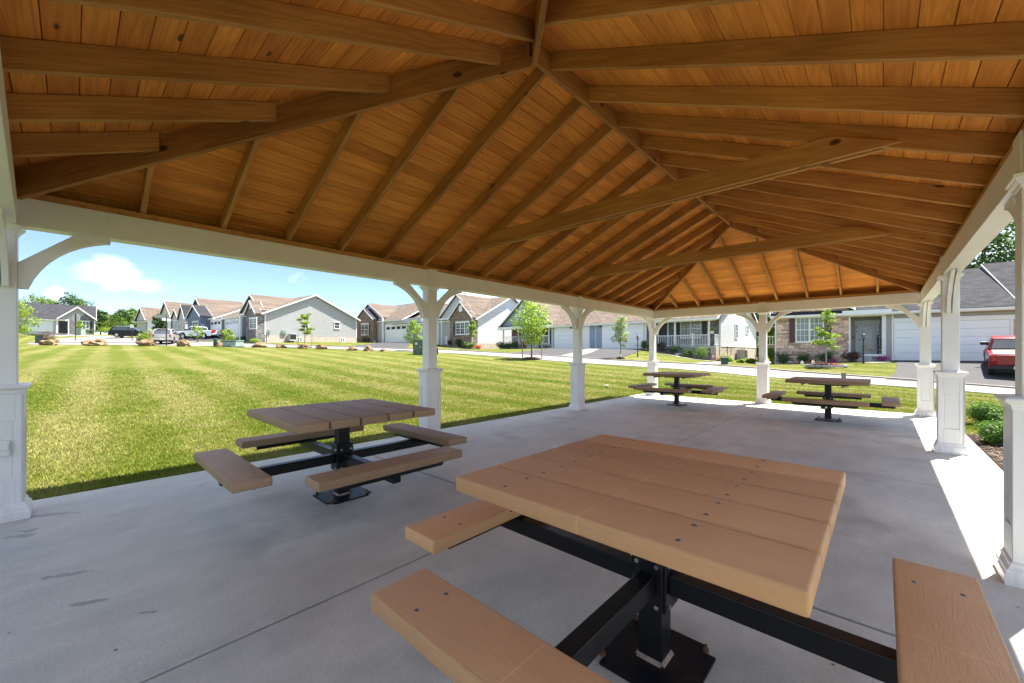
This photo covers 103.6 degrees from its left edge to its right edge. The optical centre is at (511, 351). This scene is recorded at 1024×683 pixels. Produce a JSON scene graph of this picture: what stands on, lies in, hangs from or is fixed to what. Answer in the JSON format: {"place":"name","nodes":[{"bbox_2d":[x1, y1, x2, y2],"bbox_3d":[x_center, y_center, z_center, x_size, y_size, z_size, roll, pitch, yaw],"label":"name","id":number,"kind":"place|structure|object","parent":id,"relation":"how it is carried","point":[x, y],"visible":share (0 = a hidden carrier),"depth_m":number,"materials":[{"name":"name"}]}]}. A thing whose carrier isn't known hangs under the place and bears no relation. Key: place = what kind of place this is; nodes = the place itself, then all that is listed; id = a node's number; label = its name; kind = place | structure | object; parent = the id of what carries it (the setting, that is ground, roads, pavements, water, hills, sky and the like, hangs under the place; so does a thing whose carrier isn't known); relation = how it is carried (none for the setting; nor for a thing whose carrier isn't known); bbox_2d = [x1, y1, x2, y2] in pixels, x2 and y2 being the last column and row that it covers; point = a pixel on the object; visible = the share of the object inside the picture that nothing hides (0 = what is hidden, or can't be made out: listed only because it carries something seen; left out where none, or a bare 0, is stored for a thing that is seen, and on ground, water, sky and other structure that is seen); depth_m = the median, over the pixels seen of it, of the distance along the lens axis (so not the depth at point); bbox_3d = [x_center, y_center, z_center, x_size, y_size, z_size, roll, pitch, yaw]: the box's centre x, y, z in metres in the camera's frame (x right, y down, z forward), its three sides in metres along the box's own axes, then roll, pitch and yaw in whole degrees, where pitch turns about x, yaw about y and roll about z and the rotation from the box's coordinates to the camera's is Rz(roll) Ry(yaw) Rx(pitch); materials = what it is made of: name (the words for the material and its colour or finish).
{"place":"outdoors","nodes":[
{"label":"outdoors","id":0,"kind":"place"},
{"bbox_2d":[24,332,66,334],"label":"driveway","id":1,"kind":"structure","parent":0,"point":[32,333],"depth_m":73.58,"materials":[{"name":"concrete"}]},
{"bbox_2d":[51,334,135,341],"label":"side road","id":2,"kind":"structure","parent":0,"point":[110,339],"depth_m":61.28,"materials":[{"name":"grey asphalt"}]},
{"bbox_2d":[76,329,85,334],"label":"utility cabinet","id":3,"kind":"object","parent":2,"relation":"on","point":[80,331],"visible":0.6,"depth_m":71.65,"materials":[{"name":"metal"}]},
{"bbox_2d":[108,326,150,336],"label":"parked car","id":4,"kind":"object","parent":2,"relation":"on","point":[119,331],"visible":0.72,"depth_m":62.02,"materials":[{"name":"black paint"}]},
{"bbox_2d":[180,338,238,340],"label":"driveway","id":5,"kind":"structure","parent":0,"point":[201,339],"depth_m":55.01,"materials":[{"name":"concrete"}]},
{"bbox_2d":[176,326,222,338],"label":"pickup truck","id":6,"kind":"object","parent":5,"relation":"on","point":[213,334],"visible":0.78,"depth_m":55.70,"materials":[{"name":"white paint"}]},
{"bbox_2d":[354,343,409,347],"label":"driveway","id":7,"kind":"structure","parent":0,"point":[394,345],"depth_m":47.24,"materials":[{"name":"concrete"}]},
{"bbox_2d":[19,334,1002,499],"bbox_3d":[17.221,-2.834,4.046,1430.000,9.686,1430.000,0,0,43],"label":"ground","id":8,"kind":"structure","parent":0,"point":[65,358],"depth_m":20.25,"materials":[{"name":"green plant"}]},
{"bbox_2d":[19,300,43,333],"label":"birch tree","id":9,"kind":"object","parent":8,"relation":"on","point":[23,315],"visible":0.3,"depth_m":66.73,"materials":[{"name":"green plant"}]},
{"bbox_2d":[19,293,51,303],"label":"woodland tree","id":10,"kind":"object","parent":8,"relation":"on","point":[39,300],"visible":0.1,"depth_m":117.37,"materials":[{"name":"green plant"}]},
{"bbox_2d":[38,339,58,344],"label":"boulder","id":11,"kind":"object","parent":8,"relation":"on","point":[48,342],"visible":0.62,"depth_m":44.88,"materials":[{"name":"stone"}]},
{"bbox_2d":[38,332,58,341],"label":"shrub","id":12,"kind":"object","parent":8,"relation":"on","point":[46,337],"visible":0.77,"depth_m":52.50,"materials":[{"name":"brown plant"}]},
{"bbox_2d":[19,302,96,334],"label":"dark roof house","id":13,"kind":"structure","parent":8,"relation":"on","point":[56,318],"depth_m":83.58,"materials":[{"name":"grey"}]},
{"bbox_2d":[28,320,52,331],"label":"garage door","id":14,"kind":"structure","parent":13,"relation":"in","point":[48,327],"depth_m":81.44,"materials":[{"name":"white metal"}]},
{"bbox_2d":[82,321,89,328],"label":"window","id":15,"kind":"structure","parent":13,"relation":"in","point":[86,323],"depth_m":85.18,"materials":[{"name":"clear glass"}]},
{"bbox_2d":[55,291,84,305],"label":"woodland tree","id":16,"kind":"object","parent":8,"relation":"on","point":[70,299],"visible":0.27,"depth_m":115.47,"materials":[{"name":"green plant"}]},
{"bbox_2d":[72,314,79,340],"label":"stop sign","id":17,"kind":"object","parent":8,"relation":"on","point":[75,318],"visible":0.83,"depth_m":58.05,"materials":[{"name":"metal"}]},
{"bbox_2d":[66,297,94,305],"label":"woodland tree","id":18,"kind":"object","parent":8,"relation":"on","point":[85,303],"visible":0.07,"depth_m":124.45,"materials":[{"name":"green plant"}]},
{"bbox_2d":[76,320,84,328],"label":"birch tree","id":19,"kind":"object","parent":8,"relation":"on","point":[79,325],"visible":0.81,"depth_m":73.80,"materials":[{"name":"green plant"}]},
{"bbox_2d":[80,338,108,345],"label":"boulder","id":20,"kind":"object","parent":8,"relation":"on","point":[98,342],"visible":0.95,"depth_m":44.00,"materials":[{"name":"stone"}]},
{"bbox_2d":[95,309,108,333],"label":"woodland tree","id":21,"kind":"object","parent":8,"relation":"on","point":[102,316],"visible":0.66,"depth_m":111.36,"materials":[{"name":"green plant"}]},
{"bbox_2d":[107,309,133,326],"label":"woodland tree","id":22,"kind":"object","parent":8,"relation":"on","point":[128,317],"visible":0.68,"depth_m":111.22,"materials":[{"name":"green plant"}]},
{"bbox_2d":[123,308,136,327],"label":"woodland tree","id":23,"kind":"object","parent":8,"relation":"on","point":[131,311],"visible":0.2,"depth_m":117.16,"materials":[{"name":"green plant"}]},
{"bbox_2d":[136,331,150,339],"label":"bush","id":24,"kind":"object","parent":8,"relation":"on","point":[143,336],"depth_m":56.05,"materials":[{"name":"green plant"}]},
{"bbox_2d":[135,338,156,345],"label":"boulder","id":25,"kind":"object","parent":8,"relation":"on","point":[146,342],"visible":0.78,"depth_m":43.10,"materials":[{"name":"stone"}]},
{"bbox_2d":[151,313,169,329],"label":"ash tree","id":26,"kind":"object","parent":8,"relation":"on","point":[159,323],"visible":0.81,"depth_m":57.75,"materials":[{"name":"green plant"}]},
{"bbox_2d":[133,301,191,331],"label":"beige row house","id":27,"kind":"structure","parent":8,"relation":"on","point":[176,312],"depth_m":75.93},
{"bbox_2d":[147,320,154,331],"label":"garage door","id":28,"kind":"structure","parent":27,"relation":"in","point":[149,325],"depth_m":77.56,"materials":[{"name":"white metal"}]},
{"bbox_2d":[155,314,170,345],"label":"street sign","id":29,"kind":"object","parent":8,"relation":"on","point":[164,317],"visible":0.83,"depth_m":44.16,"materials":[{"name":"metal"}]},
{"bbox_2d":[176,339,190,346],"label":"boulder","id":30,"kind":"object","parent":8,"relation":"on","point":[182,343],"visible":0.94,"depth_m":42.13,"materials":[{"name":"stone"}]},
{"bbox_2d":[221,329,235,339],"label":"shrub","id":31,"kind":"object","parent":8,"relation":"on","point":[226,333],"visible":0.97,"depth_m":47.84,"materials":[{"name":"green plant"}]},
{"bbox_2d":[222,340,244,346],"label":"transformer","id":32,"kind":"object","parent":8,"relation":"on","point":[227,343],"visible":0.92,"depth_m":40.60,"materials":[{"name":"metal"}]},
{"bbox_2d":[223,342,234,345],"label":"door","id":33,"kind":"structure","parent":32,"relation":"in","point":[224,343],"depth_m":40.52,"materials":[{"name":"metal"}]},
{"bbox_2d":[251,342,267,347],"bbox_3d":[-25.034,-0.673,39.952,1.568,0.538,1.061,0,0,-10],"label":"boulder","id":34,"kind":"object","parent":8,"relation":"on","point":[259,345],"visible":1,"depth_m":39.64,"materials":[{"name":"stone"}]},
{"bbox_2d":[184,294,360,342],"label":"grey gable house","id":35,"kind":"structure","parent":8,"relation":"on","point":[266,319],"depth_m":54.96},
{"bbox_2d":[210,320,220,336],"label":"garage door","id":36,"kind":"structure","parent":35,"relation":"in","point":[216,326],"depth_m":59.62,"materials":[{"name":"white metal"}]},
{"bbox_2d":[225,318,238,336],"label":"garage door","id":37,"kind":"structure","parent":35,"relation":"in","point":[229,323],"depth_m":55.59,"materials":[{"name":"white metal"}]},
{"bbox_2d":[249,317,256,329],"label":"window","id":38,"kind":"structure","parent":35,"relation":"in","point":[253,320],"depth_m":49.61,"materials":[{"name":"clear glass"}]},
{"bbox_2d":[286,334,297,340],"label":"air conditioner","id":39,"kind":"object","parent":35,"relation":"attached to","point":[291,337],"visible":1,"depth_m":51.87,"materials":[{"name":"metal"}]},
{"bbox_2d":[298,343,309,348],"bbox_3d":[-19.816,-0.547,38.337,1.171,0.540,0.668,0,0,9],"label":"boulder","id":40,"kind":"object","parent":8,"relation":"on","point":[304,346],"visible":1,"depth_m":38.16,"materials":[{"name":"stone"}]},
{"bbox_2d":[296,313,314,347],"bbox_3d":[-20.402,-2.042,39.807,1.628,3.633,1.588,0,0,43],"label":"oak tree","id":41,"kind":"object","parent":8,"relation":"on","point":[306,322],"visible":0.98,"depth_m":39.69,"materials":[{"name":"green plant"}]},
{"bbox_2d":[403,320,422,345],"bbox_3d":[-8.910,-1.549,36.628,1.900,2.856,1.683,0,0,43],"label":"maple tree","id":42,"kind":"object","parent":8,"relation":"on","point":[413,327],"visible":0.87,"depth_m":36.37,"materials":[{"name":"green plant"}]},
{"bbox_2d":[413,340,422,354],"bbox_3d":[-6.735,-0.333,30.996,1.779,1.180,0.770,0,0,29],"label":"utility cabinet","id":43,"kind":"object","parent":8,"relation":"on","point":[417,347],"visible":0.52,"depth_m":30.83,"materials":[{"name":"metal"}]},
{"bbox_2d":[356,294,518,348],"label":"grey stone duplex","id":44,"kind":"structure","parent":8,"relation":"on","point":[381,323],"depth_m":53.96,"materials":[{"name":"white"}]},
{"bbox_2d":[361,323,368,335],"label":"window","id":45,"kind":"structure","parent":44,"relation":"in","point":[364,326],"depth_m":64.98,"materials":[{"name":"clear glass"}]},
{"bbox_2d":[385,325,406,341],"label":"garage door","id":46,"kind":"structure","parent":44,"relation":"in","point":[395,333],"depth_m":60.98,"materials":[{"name":"white metal"}]},
{"bbox_2d":[455,321,469,334],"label":"window","id":47,"kind":"structure","parent":44,"relation":"in","point":[461,326],"depth_m":50.37,"materials":[{"name":"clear glass"}]},
{"bbox_2d":[467,320,478,348],"bbox_3d":[-3.954,-1.704,40.069,1.244,2.949,1.202,0,0,43],"label":"maple tree","id":48,"kind":"object","parent":8,"relation":"on","point":[473,326],"visible":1,"depth_m":39.92,"materials":[{"name":"green plant"}]},
{"bbox_2d":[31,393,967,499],"bbox_3d":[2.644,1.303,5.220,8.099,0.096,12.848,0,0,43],"label":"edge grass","id":49,"kind":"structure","parent":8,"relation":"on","point":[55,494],"depth_m":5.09,"materials":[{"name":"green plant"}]},
{"bbox_2d":[504,341,512,348],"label":"shrub","id":50,"kind":"object","parent":8,"relation":"on","point":[508,345],"visible":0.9,"depth_m":45.07,"materials":[{"name":"green plant"}]},
{"bbox_2d":[28,341,1014,388],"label":"kerb","id":51,"kind":"structure","parent":8,"relation":"on","point":[646,361],"depth_m":24.90,"materials":[{"name":"concrete"}]},
{"bbox_2d":[510,301,552,359],"bbox_3d":[1.376,-1.501,28.239,3.011,4.359,2.814,0,0,43],"label":"oak tree","id":52,"kind":"object","parent":8,"relation":"on","point":[533,321],"visible":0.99,"depth_m":27.95,"materials":[{"name":"green plant"}]},
{"bbox_2d":[611,316,630,358],"bbox_3d":[7.998,-0.987,29.535,1.547,3.325,1.370,0,0,43],"label":"pear tree","id":53,"kind":"object","parent":8,"relation":"on","point":[620,328],"visible":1,"depth_m":29.37,"materials":[{"name":"green plant"}]},
{"bbox_2d":[498,300,774,361],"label":"blue duplex","id":54,"kind":"structure","parent":8,"relation":"on","point":[732,334],"depth_m":38.39,"materials":[{"name":"stone"}]},
{"bbox_2d":[545,328,550,343],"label":"front door","id":55,"kind":"structure","parent":54,"relation":"in","point":[546,333],"depth_m":45.78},
{"bbox_2d":[554,326,589,347],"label":"garage door","id":56,"kind":"structure","parent":54,"relation":"in","point":[564,337],"depth_m":42.07,"materials":[{"name":"white metal"}]},
{"bbox_2d":[602,323,643,348],"bbox_3d":[10.364,-1.549,37.918,4.423,2.545,0.120,0,0,42],"label":"garage door","id":57,"kind":"structure","parent":54,"relation":"in","point":[635,329],"depth_m":37.62,"materials":[{"name":"white metal"}]},
{"bbox_2d":[659,323,666,343],"bbox_3d":[13.814,-1.524,36.830,0.772,2.100,0.058,0,0,42],"label":"front door","id":58,"kind":"structure","parent":54,"relation":"in","point":[663,330],"depth_m":36.78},
{"bbox_2d":[680,321,700,338],"bbox_3d":[15.615,-2.041,35.204,1.882,1.732,0.095,0,0,42],"label":"window","id":59,"kind":"structure","parent":54,"relation":"in","point":[686,328],"depth_m":35.20,"materials":[{"name":"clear glass"}]},
{"bbox_2d":[736,349,746,359],"bbox_3d":[21.155,0.317,37.073,1.000,1.100,1.000,0,0,42],"label":"air conditioner","id":60,"kind":"object","parent":54,"relation":"attached to","point":[741,353],"visible":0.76,"depth_m":36.79,"materials":[{"name":"metal"}]},
{"bbox_2d":[656,341,666,351],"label":"shrub","id":61,"kind":"object","parent":8,"relation":"on","point":[661,344],"visible":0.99,"depth_m":34.50,"materials":[{"name":"purple plant"}]},
{"bbox_2d":[668,344,680,354],"bbox_3d":[13.407,-0.164,33.370,0.920,0.929,1.232,0,0,-15],"label":"shrub","id":62,"kind":"object","parent":8,"relation":"on","point":[674,349],"visible":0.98,"depth_m":33.32,"materials":[{"name":"green plant"}]},
{"bbox_2d":[680,348,693,357],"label":"shrub","id":63,"kind":"object","parent":8,"relation":"on","point":[685,353],"visible":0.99,"depth_m":32.14,"materials":[{"name":"green plant"}]},
{"bbox_2d":[691,345,708,359],"bbox_3d":[14.584,0.035,31.117,1.250,1.265,1.387,0,0,43],"label":"shrub","id":64,"kind":"object","parent":8,"relation":"on","point":[702,352],"visible":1,"depth_m":30.98,"materials":[{"name":"green plant"}]},
{"bbox_2d":[721,357,727,363],"bbox_3d":[13.501,0.583,25.600,0.350,0.440,0.310,0,0,-17],"label":"utility pedestal","id":65,"kind":"object","parent":8,"relation":"on","point":[724,360],"visible":1,"depth_m":25.48,"materials":[{"name":"green plastic"}]},
{"bbox_2d":[716,353,733,360],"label":"ornamental grass","id":66,"kind":"object","parent":8,"relation":"on","point":[721,355],"depth_m":30.11,"materials":[{"name":"yellow plant"}]},
{"bbox_2d":[754,312,770,353],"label":"woodland tree","id":67,"kind":"object","parent":8,"relation":"on","point":[757,333],"visible":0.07,"depth_m":51.60,"materials":[{"name":"green plant"}]},
{"bbox_2d":[767,347,774,361],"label":"shrub","id":68,"kind":"object","parent":8,"relation":"on","point":[770,356],"visible":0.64,"depth_m":32.86,"materials":[{"name":"green plant"}]},
{"bbox_2d":[767,327,774,361],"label":"woodland tree","id":69,"kind":"object","parent":8,"relation":"on","point":[771,332],"visible":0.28,"depth_m":45.54,"materials":[{"name":"green plant"}]},
{"bbox_2d":[771,351,793,363],"bbox_3d":[18.361,0.385,27.359,1.080,0.978,1.424,0,0,79],"label":"shrub","id":70,"kind":"object","parent":8,"relation":"on","point":[783,360],"visible":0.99,"depth_m":27.31,"materials":[{"name":"green plant"}]},
{"bbox_2d":[796,351,812,362],"bbox_3d":[19.227,0.375,26.542,1.031,0.847,1.000,0,0,43],"label":"shrub","id":71,"kind":"object","parent":8,"relation":"on","point":[803,357],"visible":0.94,"depth_m":26.46,"materials":[{"name":"green plant"}]},
{"bbox_2d":[815,351,834,362],"bbox_3d":[20.070,0.339,25.855,1.133,0.783,1.032,0,0,43],"label":"shrub","id":72,"kind":"object","parent":8,"relation":"on","point":[829,356],"visible":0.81,"depth_m":25.78,"materials":[{"name":"green plant"}]},
{"bbox_2d":[810,309,840,363],"bbox_3d":[18.325,-0.835,23.616,1.565,3.399,1.637,0,0,43],"label":"maple tree","id":73,"kind":"object","parent":8,"relation":"on","point":[825,342],"visible":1,"depth_m":23.54,"materials":[{"name":"green plant"}]},
{"bbox_2d":[805,362,847,366],"bbox_3d":[18.403,0.747,23.600,1.970,0.254,1.970,0,0,43],"label":"flower ring","id":74,"kind":"object","parent":8,"relation":"on","point":[822,364],"visible":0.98,"depth_m":23.17,"materials":[{"name":"stone"}]},
{"bbox_2d":[841,351,862,361],"bbox_3d":[21.149,0.312,25.087,1.185,0.716,1.006,0,0,43],"label":"shrub","id":75,"kind":"object","parent":8,"relation":"on","point":[853,356],"visible":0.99,"depth_m":24.96,"materials":[{"name":"purple plant"}]},
{"bbox_2d":[861,332,865,362],"bbox_3d":[20.933,-0.190,24.000,0.230,1.960,0.399,0,0,-62],"label":"lamp post","id":76,"kind":"object","parent":8,"relation":"on","point":[863,334],"visible":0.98,"depth_m":23.97,"materials":[{"name":"black metal"}]},
{"bbox_2d":[876,355,889,360],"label":"flowers","id":77,"kind":"object","parent":8,"relation":"on","point":[882,358],"visible":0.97,"depth_m":24.80,"materials":[{"name":"purple plant"}]},
{"bbox_2d":[770,261,1014,363],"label":"stone house","id":78,"kind":"structure","parent":8,"relation":"on","point":[987,301],"depth_m":24.95,"materials":[{"name":"brown stone"}]},
{"bbox_2d":[795,317,823,342],"bbox_3d":[20.100,-1.529,27.223,1.668,1.840,0.095,0,0,33],"label":"window","id":79,"kind":"structure","parent":78,"relation":"in","point":[804,334],"depth_m":27.30,"materials":[{"name":"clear glass"}]},
{"bbox_2d":[858,325,875,353],"bbox_3d":[23.397,-0.754,26.558,0.868,2.000,0.100,0,0,33],"label":"front door","id":80,"kind":"structure","parent":78,"relation":"in","point":[870,330],"depth_m":26.54,"materials":[{"name":"grey glass"}]},
{"bbox_2d":[877,335,881,353],"bbox_3d":[23.535,-0.411,25.771,0.280,1.315,0.167,0,0,33],"label":"welcome sign","id":81,"kind":"object","parent":78,"relation":"on","point":[879,344],"visible":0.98,"depth_m":25.77,"materials":[{"name":"beige paint"}]},
{"bbox_2d":[893,314,1014,360],"bbox_3d":[25.703,-0.769,23.627,5.048,2.585,0.120,0,0,33],"label":"garage door","id":82,"kind":"structure","parent":78,"relation":"in","point":[983,327],"depth_m":23.36,"materials":[{"name":"white metal"}]},
{"bbox_2d":[965,401,1002,423],"bbox_3d":[8.590,1.123,7.269,0.588,0.479,0.565,0,0,-28],"label":"boxwood","id":83,"kind":"object","parent":8,"relation":"on","point":[980,412],"visible":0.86,"depth_m":7.22,"materials":[{"name":"green plant"}]},
{"bbox_2d":[966,432,1002,470],"bbox_3d":[5.635,1.354,3.075,2.172,0.102,7.700,0,0,43],"label":"mulch bed","id":84,"kind":"object","parent":8,"relation":"on","point":[996,460],"visible":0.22,"depth_m":5.37,"materials":[{"name":"brown wood"}]},
{"bbox_2d":[974,419,1002,445],"bbox_3d":[6.858,1.151,5.659,0.539,0.421,0.645,0,0,43],"label":"boxwood","id":85,"kind":"object","parent":84,"relation":"on","point":[989,432],"visible":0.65,"depth_m":5.60,"materials":[{"name":"green plant"}]},
{"bbox_2d":[964,231,1014,268],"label":"woodland tree","id":86,"kind":"object","parent":8,"relation":"on","point":[999,256],"visible":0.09,"depth_m":42.56,"materials":[{"name":"green plant"}]},
{"bbox_2d":[974,219,1014,266],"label":"woodland tree","id":87,"kind":"object","parent":8,"relation":"on","point":[1012,227],"visible":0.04,"depth_m":46.16,"materials":[{"name":"green plant"}]},
{"bbox_2d":[0,394,1023,682],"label":"concrete floor","id":88,"kind":"structure","parent":0,"point":[204,576],"depth_m":2.50,"materials":[{"name":"grey concrete"}]},
{"bbox_2d":[194,398,466,504],"bbox_3d":[-1.546,0.908,3.667,1.956,0.780,1.956,0,0,43],"label":"picnic table","id":89,"kind":"object","parent":88,"relation":"on","point":[350,474],"visible":1,"depth_m":3.39,"materials":[{"name":"wood"}]},
{"bbox_2d":[0,0,1023,588],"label":"pavilion","id":90,"kind":"structure","parent":88,"relation":"on","point":[650,162],"depth_m":3.47,"materials":[{"name":"white wood"}]},
{"bbox_2d":[628,371,727,405],"bbox_3d":[4.028,0.908,9.844,1.956,0.780,1.956,0,0,43],"label":"picnic table","id":91,"kind":"object","parent":88,"relation":"on","point":[678,390],"visible":1,"depth_m":9.61,"materials":[{"name":"wood"}]},
{"bbox_2d":[371,434,1021,682],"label":"picnic table","id":92,"kind":"object","parent":88,"relation":"on","point":[739,539],"visible":1,"depth_m":1.36,"materials":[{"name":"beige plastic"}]},
{"bbox_2d":[762,377,900,421],"bbox_3d":[5.998,0.908,7.642,1.956,0.780,1.956,0,0,43],"label":"picnic table","id":93,"kind":"object","parent":88,"relation":"on","point":[828,402],"visible":1,"depth_m":7.36,"materials":[{"name":"wood"}]},
{"bbox_2d":[19,223,1014,333],"label":"sky","id":94,"kind":"structure","parent":0,"point":[116,276],"materials":[{"name":"blue"}]},
{"bbox_2d":[28,341,1014,393],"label":"road","id":95,"kind":"structure","parent":0,"point":[789,374],"depth_m":23.66,"materials":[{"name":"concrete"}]},
{"bbox_2d":[151,328,179,342],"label":"parked car","id":96,"kind":"object","parent":95,"relation":"on","point":[159,335],"visible":0.88,"depth_m":46.13,"materials":[{"name":"silver metal"}]},
{"bbox_2d":[188,325,204,341],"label":"crab apple tree","id":97,"kind":"object","parent":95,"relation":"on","point":[196,328],"visible":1,"depth_m":49.97,"materials":[{"name":"green plant"}]},
{"bbox_2d":[511,348,589,355],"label":"driveway","id":98,"kind":"structure","parent":0,"point":[555,351],"depth_m":34.80,"materials":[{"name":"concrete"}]},
{"bbox_2d":[561,349,597,355],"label":"path","id":99,"kind":"structure","parent":0,"point":[585,351],"depth_m":33.60,"materials":[{"name":"concrete"}]},
{"bbox_2d":[582,349,643,358],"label":"driveway","id":100,"kind":"structure","parent":0,"point":[606,353],"depth_m":32.58,"materials":[{"name":"concrete"}]},
{"bbox_2d":[656,351,728,363],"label":"path","id":101,"kind":"structure","parent":0,"point":[714,362],"depth_m":29.99,"materials":[{"name":"concrete"}]},
{"bbox_2d":[856,361,892,362],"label":"path","id":102,"kind":"structure","parent":0,"point":[876,361],"depth_m":24.14,"materials":[{"name":"concrete"}]},
{"bbox_2d":[886,360,1014,386],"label":"driveway","id":103,"kind":"structure","parent":0,"point":[977,371],"depth_m":19.75,"materials":[{"name":"concrete"}]},
{"bbox_2d":[980,335,1014,374],"bbox_3d":[24.491,0.055,19.655,5.163,1.674,2.128,-10,7,-42],"label":"pickup truck","id":104,"kind":"object","parent":103,"relation":"on","point":[999,353],"visible":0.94,"depth_m":18.95,"materials":[{"name":"red paint"}]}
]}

